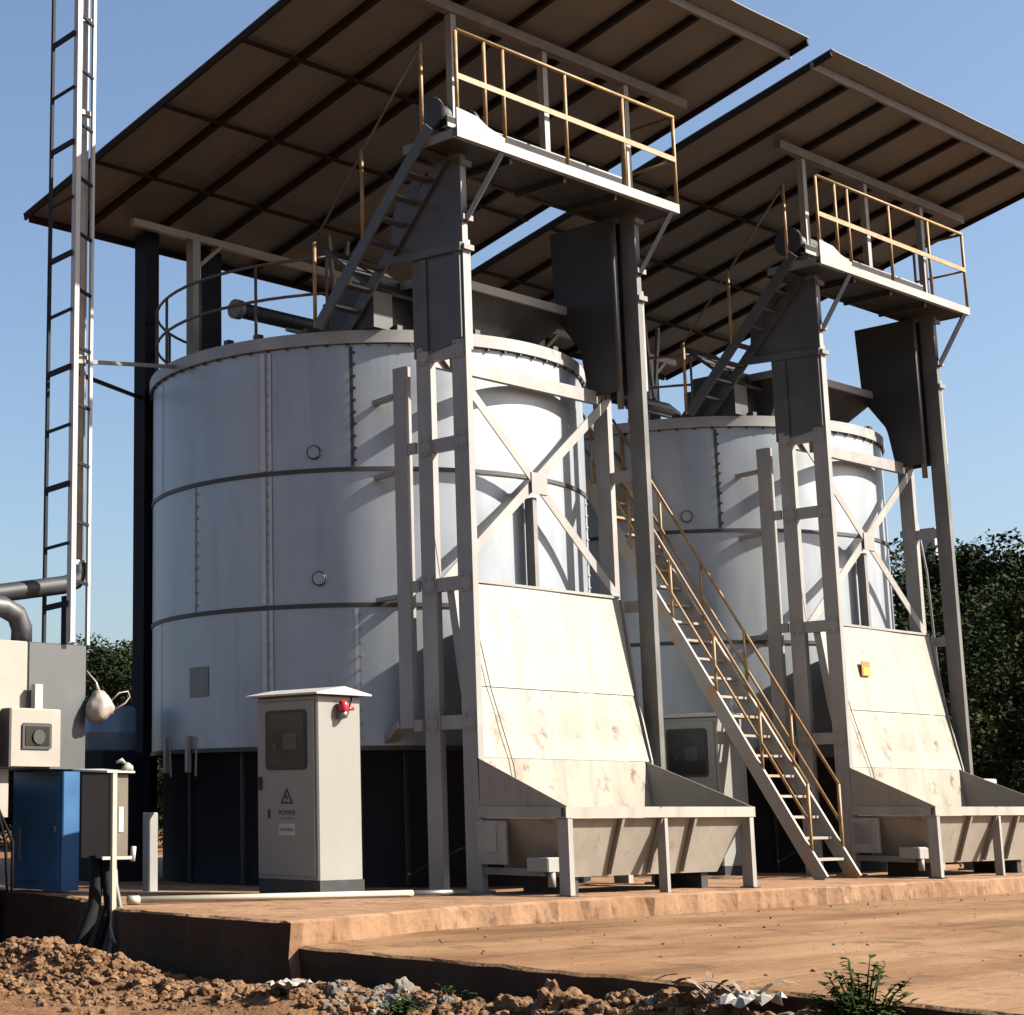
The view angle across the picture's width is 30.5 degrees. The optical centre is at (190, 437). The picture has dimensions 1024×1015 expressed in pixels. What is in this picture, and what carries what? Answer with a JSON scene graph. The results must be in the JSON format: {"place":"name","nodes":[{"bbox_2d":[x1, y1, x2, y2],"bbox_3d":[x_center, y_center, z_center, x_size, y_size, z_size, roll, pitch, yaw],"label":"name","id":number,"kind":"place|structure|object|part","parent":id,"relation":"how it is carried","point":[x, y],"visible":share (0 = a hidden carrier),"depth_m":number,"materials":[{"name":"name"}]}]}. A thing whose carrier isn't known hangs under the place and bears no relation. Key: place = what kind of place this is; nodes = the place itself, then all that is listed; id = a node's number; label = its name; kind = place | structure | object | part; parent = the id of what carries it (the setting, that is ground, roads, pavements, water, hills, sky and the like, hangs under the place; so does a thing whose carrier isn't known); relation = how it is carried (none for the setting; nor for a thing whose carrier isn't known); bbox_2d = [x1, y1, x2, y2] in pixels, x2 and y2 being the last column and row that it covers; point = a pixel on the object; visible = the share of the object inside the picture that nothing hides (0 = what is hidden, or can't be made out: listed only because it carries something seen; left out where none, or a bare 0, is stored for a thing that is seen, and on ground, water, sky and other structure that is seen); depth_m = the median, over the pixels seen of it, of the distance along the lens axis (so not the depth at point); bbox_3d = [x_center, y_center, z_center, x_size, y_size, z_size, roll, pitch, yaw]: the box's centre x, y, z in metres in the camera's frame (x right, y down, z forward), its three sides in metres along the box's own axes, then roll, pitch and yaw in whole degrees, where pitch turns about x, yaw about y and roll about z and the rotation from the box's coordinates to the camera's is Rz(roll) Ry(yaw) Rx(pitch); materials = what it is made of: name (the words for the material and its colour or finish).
{"place":"outdoors","nodes":[
{"label":"outdoors","id":0,"kind":"place"},
{"bbox_2d":[0,826,748,1014],"bbox_3d":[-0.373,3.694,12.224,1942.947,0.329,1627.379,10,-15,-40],"label":"ground","id":1,"kind":"structure","parent":0,"point":[281,1006],"depth_m":12.18,"materials":[{"name":"soil"}]},
{"bbox_2d":[0,800,12,843],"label":"broadleaf tree","id":2,"kind":"object","parent":1,"relation":"on","point":[10,823],"visible":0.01,"depth_m":66.40,"materials":[{"name":"green plant"}]},
{"bbox_2d":[0,640,85,891],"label":"burner cabinet","id":3,"kind":"object","parent":1,"relation":"on","point":[42,702],"visible":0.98,"depth_m":17.45,"materials":[{"name":"metal"}]},
{"bbox_2d":[0,0,172,644],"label":"chimney mast","id":4,"kind":"object","parent":3,"relation":"on","point":[15,615],"visible":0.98,"depth_m":18.46,"materials":[{"name":"metal"}]},
{"bbox_2d":[85,671,130,722],"bbox_3d":[-0.831,2.533,17.793,0.463,0.509,0.297,10,-15,-40],"label":"plastic bag","id":5,"kind":"object","parent":3,"relation":"hanging from","point":[100,707],"visible":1,"depth_m":17.64,"materials":[{"name":"white plastic"}]},
{"bbox_2d":[4,641,159,833],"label":"broadleaf tree","id":6,"kind":"object","parent":1,"relation":"on","point":[10,814],"depth_m":60.62,"materials":[{"name":"green plant"}]},
{"bbox_2d":[8,633,162,827],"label":"broadleaf tree","id":7,"kind":"object","parent":1,"relation":"on","point":[110,667],"visible":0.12,"depth_m":55.72,"materials":[{"name":"green plant"}]},
{"bbox_2d":[93,639,162,847],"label":"broadleaf tree","id":8,"kind":"object","parent":1,"relation":"on","point":[160,834],"depth_m":62.32,"materials":[{"name":"green plant"}]},
{"bbox_2d":[0,936,450,1014],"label":"loose rubble","id":9,"kind":"object","parent":1,"relation":"on","point":[136,996],"visible":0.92,"depth_m":13.26,"materials":[{"name":"brown stone"}]},
{"bbox_2d":[318,979,453,1014],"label":"ash heap","id":10,"kind":"object","parent":1,"relation":"on","point":[389,996],"visible":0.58,"depth_m":11.64,"materials":[{"name":"grey stone"}]},
{"bbox_2d":[325,982,341,997],"bbox_3d":[0.933,3.628,11.923,0.125,0.141,0.154,-1,-12,7],"label":"stone","id":11,"kind":"object","parent":10,"relation":"on","point":[331,988],"visible":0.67,"depth_m":11.87,"materials":[{"name":"grey stone"}]},
{"bbox_2d":[393,976,414,994],"bbox_3d":[1.369,3.536,11.683,0.197,0.159,0.117,10,-15,-40],"label":"stone","id":12,"kind":"object","parent":10,"relation":"on","point":[402,985],"visible":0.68,"depth_m":11.64,"materials":[{"name":"white stone"}]},
{"bbox_2d":[376,995,432,1014],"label":"grass tuft","id":13,"kind":"object","parent":1,"relation":"on","point":[403,1004],"visible":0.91,"depth_m":11.20,"materials":[{"name":"green plant"}]},
{"bbox_2d":[50,936,822,1014],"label":"stone litter","id":14,"kind":"object","parent":1,"relation":"on","point":[573,1000],"visible":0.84,"depth_m":11.08,"materials":[{"name":"grey stone"}]},
{"bbox_2d":[266,978,314,989],"bbox_3d":[0.659,3.582,11.965,0.349,0.066,0.239,10,-15,-40],"label":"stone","id":15,"kind":"object","parent":14,"relation":"on","point":[287,983],"visible":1,"depth_m":11.93,"materials":[{"name":"white stone"}]},
{"bbox_2d":[654,971,803,1000],"bbox_3d":[2.897,2.961,9.843,0.620,0.137,0.495,4,-12,-19],"label":"palm frond","id":16,"kind":"object","parent":14,"relation":"on","point":[727,989],"visible":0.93,"depth_m":9.80,"materials":[{"name":"beige plant"}]},
{"bbox_2d":[711,990,786,1008],"bbox_3d":[2.956,2.963,9.637,0.379,0.071,0.260,10,-15,-40],"label":"paper scrap","id":17,"kind":"object","parent":14,"relation":"on","point":[740,1000],"visible":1,"depth_m":9.59,"materials":[{"name":"white paper"}]},
{"bbox_2d":[435,983,476,1000],"bbox_3d":[1.605,3.496,11.423,0.244,0.134,0.304,10,-15,-40],"label":"dry weed","id":18,"kind":"object","parent":1,"relation":"on","point":[463,995],"visible":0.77,"depth_m":11.41,"materials":[{"name":"green plant"}]},
{"bbox_2d":[493,993,513,1012],"bbox_3d":[1.877,3.415,10.912,0.119,0.169,0.199,10,-15,-40],"label":"stone","id":19,"kind":"object","parent":1,"relation":"on","point":[499,1001],"visible":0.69,"depth_m":10.89,"materials":[{"name":"brown stone"}]},
{"bbox_2d":[537,978,560,1008],"bbox_3d":[2.097,3.264,10.652,0.189,0.200,0.148,10,-15,-40],"label":"stone","id":20,"kind":"object","parent":1,"relation":"on","point":[548,990],"visible":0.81,"depth_m":10.61,"materials":[{"name":"brown stone"}]},
{"bbox_2d":[412,996,794,1014],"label":"broken mortar","id":21,"kind":"object","parent":1,"relation":"on","point":[648,1000],"visible":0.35,"depth_m":10.03,"materials":[{"name":"grey stone"}]},
{"bbox_2d":[670,988,717,1001],"bbox_3d":[2.763,3.039,9.937,0.303,0.060,0.192,10,-15,-40],"label":"cloth scrap","id":22,"kind":"object","parent":1,"relation":"on","point":[693,996],"visible":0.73,"depth_m":9.89,"materials":[{"name":"brown fabric"}]},
{"bbox_2d":[805,953,918,1014],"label":"weed","id":23,"kind":"object","parent":1,"relation":"on","point":[845,1004],"visible":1,"depth_m":9.12,"materials":[{"name":"green plant"}]},
{"bbox_2d":[888,537,992,599],"bbox_3d":[14.841,5.753,38.814,7.196,7.189,7.178,7,-13,-31],"label":"broadleaf tree","id":24,"kind":"object","parent":1,"relation":"on","point":[930,558],"visible":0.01,"depth_m":37.97,"materials":[{"name":"green plant"}]},
{"bbox_2d":[891,526,1023,744],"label":"broadleaf tree","id":25,"kind":"object","parent":1,"relation":"on","point":[978,571],"visible":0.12,"depth_m":33.65,"materials":[{"name":"green plant"}]},
{"bbox_2d":[894,566,1023,793],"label":"broadleaf tree","id":26,"kind":"object","parent":1,"relation":"on","point":[994,726],"visible":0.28,"depth_m":29.68,"materials":[{"name":"green plant"}]},
{"bbox_2d":[938,595,1023,789],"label":"broadleaf tree","id":27,"kind":"object","parent":1,"relation":"on","point":[1020,740],"visible":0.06,"depth_m":30.95,"materials":[{"name":"green plant"}]},
{"bbox_2d":[0,855,1023,983],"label":"concrete slab","id":28,"kind":"structure","parent":0,"point":[256,941],"depth_m":15.76,"materials":[{"name":"brown concrete"}]},
{"bbox_2d":[73,769,135,937],"bbox_3d":[-0.719,3.428,15.120,0.358,1.354,0.453,10,-15,-40],"label":"junction box","id":29,"kind":"object","parent":28,"relation":"on","point":[104,834],"visible":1,"depth_m":15.05,"materials":[{"name":"grey metal"}]},
{"bbox_2d":[73,855,101,945],"bbox_3d":[-0.850,3.883,14.792,0.168,0.958,0.509,-6,-13,25],"label":"power cable","id":30,"kind":"object","parent":29,"relation":"attached to","point":[93,907],"visible":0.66,"depth_m":14.85,"materials":[{"name":"black rubber"}]},
{"bbox_2d":[92,860,109,949],"bbox_3d":[-0.720,3.881,14.796,0.145,0.947,0.426,-4,-12,17],"label":"power cable","id":31,"kind":"object","parent":29,"relation":"attached to","point":[99,939],"visible":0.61,"depth_m":14.83,"materials":[{"name":"black rubber"}]},
{"bbox_2d":[110,922,115,943],"bbox_3d":[-0.622,4.011,14.751,0.069,0.268,0.198,7,-14,-33],"label":"loose wire","id":32,"kind":"object","parent":29,"relation":"attached to","point":[112,932],"visible":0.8,"depth_m":14.72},
{"bbox_2d":[108,868,122,955],"bbox_3d":[-0.616,3.882,14.825,0.109,0.932,0.354,-1,-12,6],"label":"power cable","id":33,"kind":"object","parent":29,"relation":"attached to","point":[119,904],"visible":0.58,"depth_m":14.90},
{"bbox_2d":[116,758,132,773],"bbox_3d":[-0.539,2.746,15.251,0.132,0.130,0.150,6,-13,-28],"label":"plastic rag","id":34,"kind":"object","parent":29,"relation":"on","point":[127,766],"visible":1,"depth_m":15.20,"materials":[{"name":"white plastic"}]},
{"bbox_2d":[79,704,149,881],"bbox_3d":[-0.910,3.956,20.396,0.680,1.936,0.640,10,-15,-40],"label":"cabinet","id":35,"kind":"object","parent":28,"relation":"on","point":[110,740],"visible":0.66,"depth_m":20.23,"materials":[{"name":"metal"}]},
{"bbox_2d":[143,812,157,890],"bbox_3d":[-0.394,4.021,17.710,0.112,0.744,0.112,10,-15,-40],"label":"marker post","id":36,"kind":"object","parent":28,"relation":"on","point":[150,851],"visible":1,"depth_m":17.67,"materials":[{"name":"paint"}]},
{"bbox_2d":[126,889,470,904],"bbox_3d":[1.014,4.008,15.955,3.429,0.072,0.079,6,-13,-25],"label":"drain pipe","id":37,"kind":"object","parent":28,"relation":"on","point":[136,899],"visible":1,"depth_m":15.87,"materials":[{"name":"plastic"}]},
{"bbox_2d":[245,686,371,892],"bbox_3d":[1.108,3.280,16.930,0.716,1.884,0.996,10,-15,-40],"label":"control cabinet","id":38,"kind":"object","parent":28,"relation":"on","point":[309,810],"visible":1,"depth_m":16.68,"materials":[{"name":"metal"}]},
{"bbox_3d":[0.868,3.214,16.755,0.038,1.567,0.754,10,-15,-40],"label":"door","id":39,"kind":"part","parent":38,"relation":"part of","materials":[{"name":"paint"}]},
{"bbox_2d":[150,249,594,887],"bbox_3d":[2.048,1.231,21.452,5.251,7.696,5.154,10,-15,-40],"label":"fermentation tank","id":40,"kind":"object","parent":28,"relation":"on","point":[274,537],"visible":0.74,"depth_m":19.35,"materials":[{"name":"metal"}]},
{"bbox_2d":[311,42,450,330],"bbox_3d":[2.008,-2.553,19.062,0.443,2.732,1.760,10,-15,-40],"label":"access ladder","id":41,"kind":"object","parent":40,"relation":"attached to","point":[403,173],"visible":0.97,"depth_m":18.95,"materials":[{"name":"metal"}]},
{"bbox_2d":[400,279,566,344],"bbox_3d":[3.085,-1.226,20.642,2.392,0.592,1.360,10,-15,-40],"label":"feed hopper","id":42,"kind":"object","parent":40,"relation":"on","point":[499,312],"visible":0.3,"depth_m":20.36,"materials":[{"name":"metal"}]},
{"bbox_2d":[23,0,808,811],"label":"canopy roof","id":43,"kind":"structure","parent":28,"relation":"on","point":[243,146],"depth_m":21.19,"materials":[{"name":"paint"}]},
{"bbox_2d":[372,152,673,893],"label":"lift tower","id":44,"kind":"structure","parent":28,"relation":"on","point":[597,271],"depth_m":18.73,"materials":[{"name":"metal"}]},
{"bbox_2d":[480,640,515,777],"bbox_3d":[2.940,1.950,18.006,0.486,3.401,0.162,2,-12,-8],"label":"hoist rope","id":45,"kind":"object","parent":44,"relation":"hanging from","point":[497,709],"visible":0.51,"depth_m":17.87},
{"bbox_2d":[400,27,679,223],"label":"work platform","id":46,"kind":"structure","parent":44,"relation":"on","point":[567,185],"depth_m":19.38,"materials":[{"name":"metal"}]},
{"bbox_2d":[447,580,653,777],"bbox_3d":[3.686,2.639,18.667,2.756,2.232,0.528,10,-15,-40],"label":"chute sheet","id":47,"kind":"object","parent":44,"relation":"attached to","point":[538,639],"visible":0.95,"depth_m":18.70,"materials":[{"name":"paint"}]},
{"bbox_2d":[476,758,760,896],"bbox_3d":[4.198,3.788,17.862,3.074,1.260,1.091,10,-15,-40],"label":"loading trough","id":48,"kind":"object","parent":28,"relation":"on","point":[552,826],"visible":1,"depth_m":17.47,"materials":[{"name":"paint"}]},
{"bbox_2d":[663,712,748,875],"bbox_3d":[6.237,4.362,22.224,0.658,1.960,0.912,10,-15,-40],"label":"control cabinet","id":49,"kind":"object","parent":28,"relation":"on","point":[700,748],"visible":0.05,"depth_m":21.98,"materials":[{"name":"metal"}]},
{"bbox_3d":[6.004,4.272,22.040,0.034,1.664,0.800,10,-15,-40],"label":"door","id":50,"kind":"part","parent":49,"relation":"part of","materials":[{"name":"paint"}]},
{"bbox_2d":[545,338,895,872],"bbox_3d":[7.128,2.091,25.703,5.251,7.696,5.154,10,-15,-40],"label":"fermentation tank","id":51,"kind":"object","parent":28,"relation":"on","point":[699,460],"visible":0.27,"depth_m":23.47,"materials":[{"name":"metal"}]},
{"bbox_2d":[680,184,807,415],"bbox_3d":[7.089,-1.692,23.313,0.443,2.732,1.760,10,-15,-40],"label":"access ladder","id":52,"kind":"object","parent":51,"relation":"attached to","point":[745,328],"visible":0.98,"depth_m":23.21,"materials":[{"name":"metal"}]},
{"bbox_2d":[748,370,872,422],"bbox_3d":[8.166,-0.366,24.893,2.392,0.592,1.360,10,-15,-40],"label":"feed hopper","id":53,"kind":"object","parent":51,"relation":"on","point":[848,403],"visible":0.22,"depth_m":24.64,"materials":[{"name":"metal"}]},
{"bbox_2d":[471,48,1023,419],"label":"canopy roof","id":54,"kind":"structure","parent":28,"relation":"on","point":[835,116],"depth_m":24.61,"materials":[{"name":"paint"}]},
{"bbox_2d":[735,274,973,875],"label":"lift tower","id":55,"kind":"structure","parent":28,"relation":"on","point":[900,363],"depth_m":23.02,"materials":[{"name":"metal"}]},
{"bbox_2d":[849,702,874,778],"bbox_3d":[8.021,2.810,22.257,0.486,3.401,0.162,2,-12,-8],"label":"hoist rope","id":56,"kind":"object","parent":55,"relation":"hanging from","point":[861,740],"visible":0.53,"depth_m":22.08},
{"bbox_2d":[764,174,969,322],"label":"work platform","id":57,"kind":"structure","parent":55,"relation":"on","point":[880,293],"depth_m":23.62,"materials":[{"name":"metal"}]},
{"bbox_2d":[813,623,963,777],"bbox_3d":[8.767,3.499,22.917,2.756,2.232,0.528,10,-15,-40],"label":"chute sheet","id":58,"kind":"object","parent":55,"relation":"attached to","point":[894,670],"visible":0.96,"depth_m":22.99,"materials":[{"name":"paint"}]},
{"bbox_2d":[918,525,961,866],"bbox_3d":[10.210,3.221,25.098,0.384,6.202,0.087,-1,-11,5],"label":"support post","id":59,"kind":"object","parent":55,"relation":"attached to","point":[931,612],"visible":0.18,"depth_m":25.27,"materials":[{"name":"grey metal"}]},
{"bbox_2d":[849,767,1023,878],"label":"loading trough","id":60,"kind":"object","parent":28,"relation":"on","point":[915,822],"visible":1,"depth_m":21.51,"materials":[{"name":"paint"}]},
{"bbox_2d":[985,779,996,782],"bbox_3d":[10.322,5.521,26.373,3.024,1.160,1.328,10,-15,-40],"label":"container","id":61,"kind":"object","parent":28,"relation":"on","point":[993,780],"visible":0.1,"depth_m":26.87,"materials":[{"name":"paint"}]},
{"bbox_2d":[0,0,1023,652],"label":"sky","id":62,"kind":"structure","parent":0,"point":[967,56],"materials":[{"name":"blue"}]},
{"bbox_2d":[299,892,1023,1014],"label":"apron","id":63,"kind":"object","parent":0,"point":[966,980],"visible":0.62,"depth_m":12.47,"materials":[{"name":"concrete"}]},
{"bbox_2d":[335,894,1022,976],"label":"ground grit","id":64,"kind":"object","parent":63,"relation":"on","point":[814,970],"visible":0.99,"depth_m":13.92,"materials":[{"name":"brown gravel"}]},
{"bbox_2d":[583,413,861,879],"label":"staircase","id":65,"kind":"structure","parent":0,"point":[781,755],"depth_m":21.81,"materials":[{"name":"metal"}]},
{"bbox_2d":[900,527,937,568],"bbox_3d":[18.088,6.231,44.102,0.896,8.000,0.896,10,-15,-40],"label":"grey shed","id":66,"kind":"structure","parent":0,"point":[925,542],"depth_m":44.39,"materials":[{"name":"grey metal"}]}
]}

